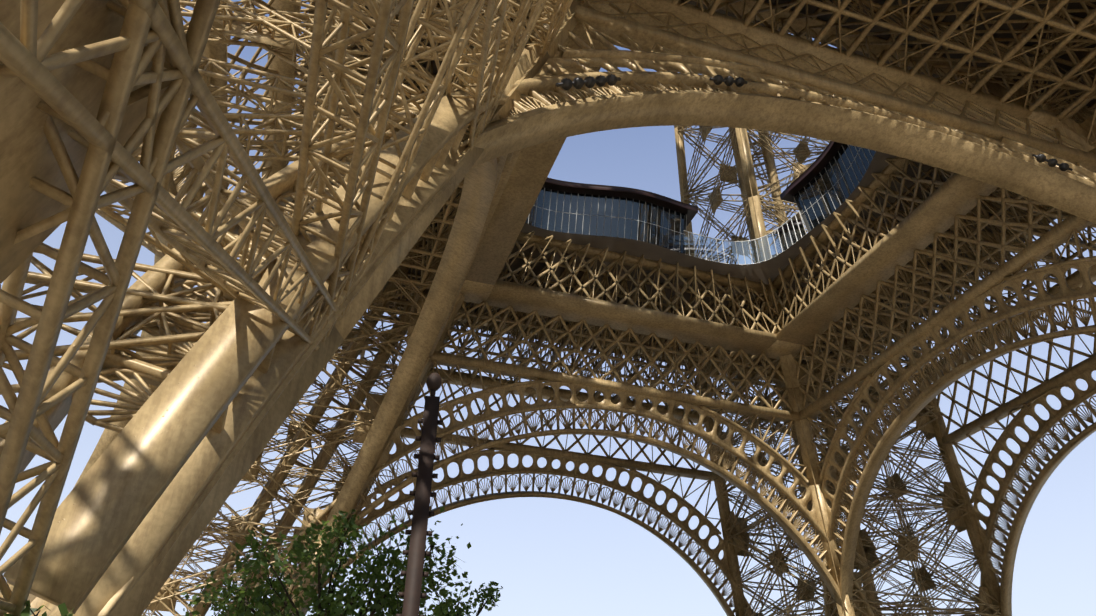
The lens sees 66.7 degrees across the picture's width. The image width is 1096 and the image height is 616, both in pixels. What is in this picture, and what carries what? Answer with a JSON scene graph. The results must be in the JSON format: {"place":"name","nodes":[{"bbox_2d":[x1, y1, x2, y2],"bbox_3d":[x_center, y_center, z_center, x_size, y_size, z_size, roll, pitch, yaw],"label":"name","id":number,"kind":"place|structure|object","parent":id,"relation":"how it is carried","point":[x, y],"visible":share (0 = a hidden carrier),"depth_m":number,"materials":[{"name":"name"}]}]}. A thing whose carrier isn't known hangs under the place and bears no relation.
{"place":"outdoors","nodes":[
{"label":"outdoors","id":0,"kind":"place"},
{"bbox_2d":[0,0,1095,615],"label":"sky","id":1,"kind":"structure","parent":0,"point":[548,556],"materials":[{"name":"blue"}]},
{"bbox_2d":[526,144,875,253],"bbox_3d":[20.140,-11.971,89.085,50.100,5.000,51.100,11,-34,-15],"label":"glass windows","id":2,"kind":"structure","parent":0,"point":[675,242],"depth_m":91.90,"materials":[{"name":"blue glass"}]},
{"bbox_2d":[543,141,842,226],"bbox_3d":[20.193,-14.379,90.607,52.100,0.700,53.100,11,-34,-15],"label":"pavilion roof","id":3,"kind":"structure","parent":2,"relation":"on","point":[814,169],"depth_m":92.61,"materials":[{"name":"black metal"}]},
{"label":"plaza paving","id":4,"kind":"structure","parent":0,"visible":0},
{"bbox_2d":[4,600,73,615],"bbox_3d":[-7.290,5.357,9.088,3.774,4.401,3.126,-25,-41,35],"label":"tree limbs","id":5,"kind":"object","parent":4,"relation":"on","point":[29,611],"visible":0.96,"depth_m":10.47,"materials":[{"name":"green plant"}]},
{"bbox_2d":[181,506,471,615],"bbox_3d":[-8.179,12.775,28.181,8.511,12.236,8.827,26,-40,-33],"label":"tree limbs","id":6,"kind":"object","parent":4,"relation":"on","point":[324,602],"visible":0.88,"depth_m":28.96,"materials":[{"name":"green plant"}]},
{"bbox_2d":[396,372,442,615],"bbox_3d":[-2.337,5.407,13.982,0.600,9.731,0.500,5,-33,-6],"label":"lamp post","id":7,"kind":"object","parent":4,"relation":"on","point":[416,552],"visible":1,"depth_m":15.05,"materials":[{"name":"metal"}]},
{"bbox_2d":[430,581,502,615],"bbox_3d":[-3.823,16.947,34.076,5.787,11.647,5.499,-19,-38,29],"label":"tree limbs","id":8,"kind":"object","parent":4,"relation":"on","point":[490,590],"visible":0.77,"depth_m":37.04,"materials":[{"name":"green plant"}]},
{"bbox_2d":[0,0,1095,615],"bbox_3d":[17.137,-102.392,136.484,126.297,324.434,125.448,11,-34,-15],"label":"tower","id":9,"kind":"structure","parent":4,"relation":"on","point":[98,98],"depth_m":58.34,"materials":[{"name":"brown metal"}]},
{"bbox_2d":[292,0,1095,381],"bbox_3d":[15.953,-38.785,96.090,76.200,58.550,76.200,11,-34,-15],"label":"tower floor decks","id":10,"kind":"object","parent":9,"relation":"on","point":[766,270],"visible":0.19,"depth_m":91.39,"materials":[{"name":"brown metal"}]},
{"bbox_2d":[528,144,875,251],"bbox_3d":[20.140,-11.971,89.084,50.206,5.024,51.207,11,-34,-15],"label":"window frames","id":11,"kind":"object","parent":10,"relation":"on","point":[597,215],"visible":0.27,"depth_m":91.72,"materials":[{"name":"grey metal"}]},
{"bbox_2d":[684,212,805,263],"bbox_3d":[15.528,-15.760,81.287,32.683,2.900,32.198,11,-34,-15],"label":"balustrade glass","id":12,"kind":"object","parent":10,"relation":"on","point":[691,240],"visible":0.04,"depth_m":94.73,"materials":[{"name":"clear glass"}]},
{"bbox_2d":[683,211,806,264],"bbox_3d":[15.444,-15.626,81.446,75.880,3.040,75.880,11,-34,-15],"label":"balustrade railings","id":13,"kind":"object","parent":10,"relation":"on","point":[748,242],"visible":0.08,"depth_m":95.19,"materials":[{"name":"white"}]},
{"bbox_2d":[555,74,1072,170],"bbox_3d":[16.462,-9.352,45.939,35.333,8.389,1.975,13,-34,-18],"label":"arch floodlights","id":14,"kind":"object","parent":9,"relation":"attached to","point":[590,82],"visible":1,"depth_m":40.23,"materials":[{"name":"grey"}]}
]}

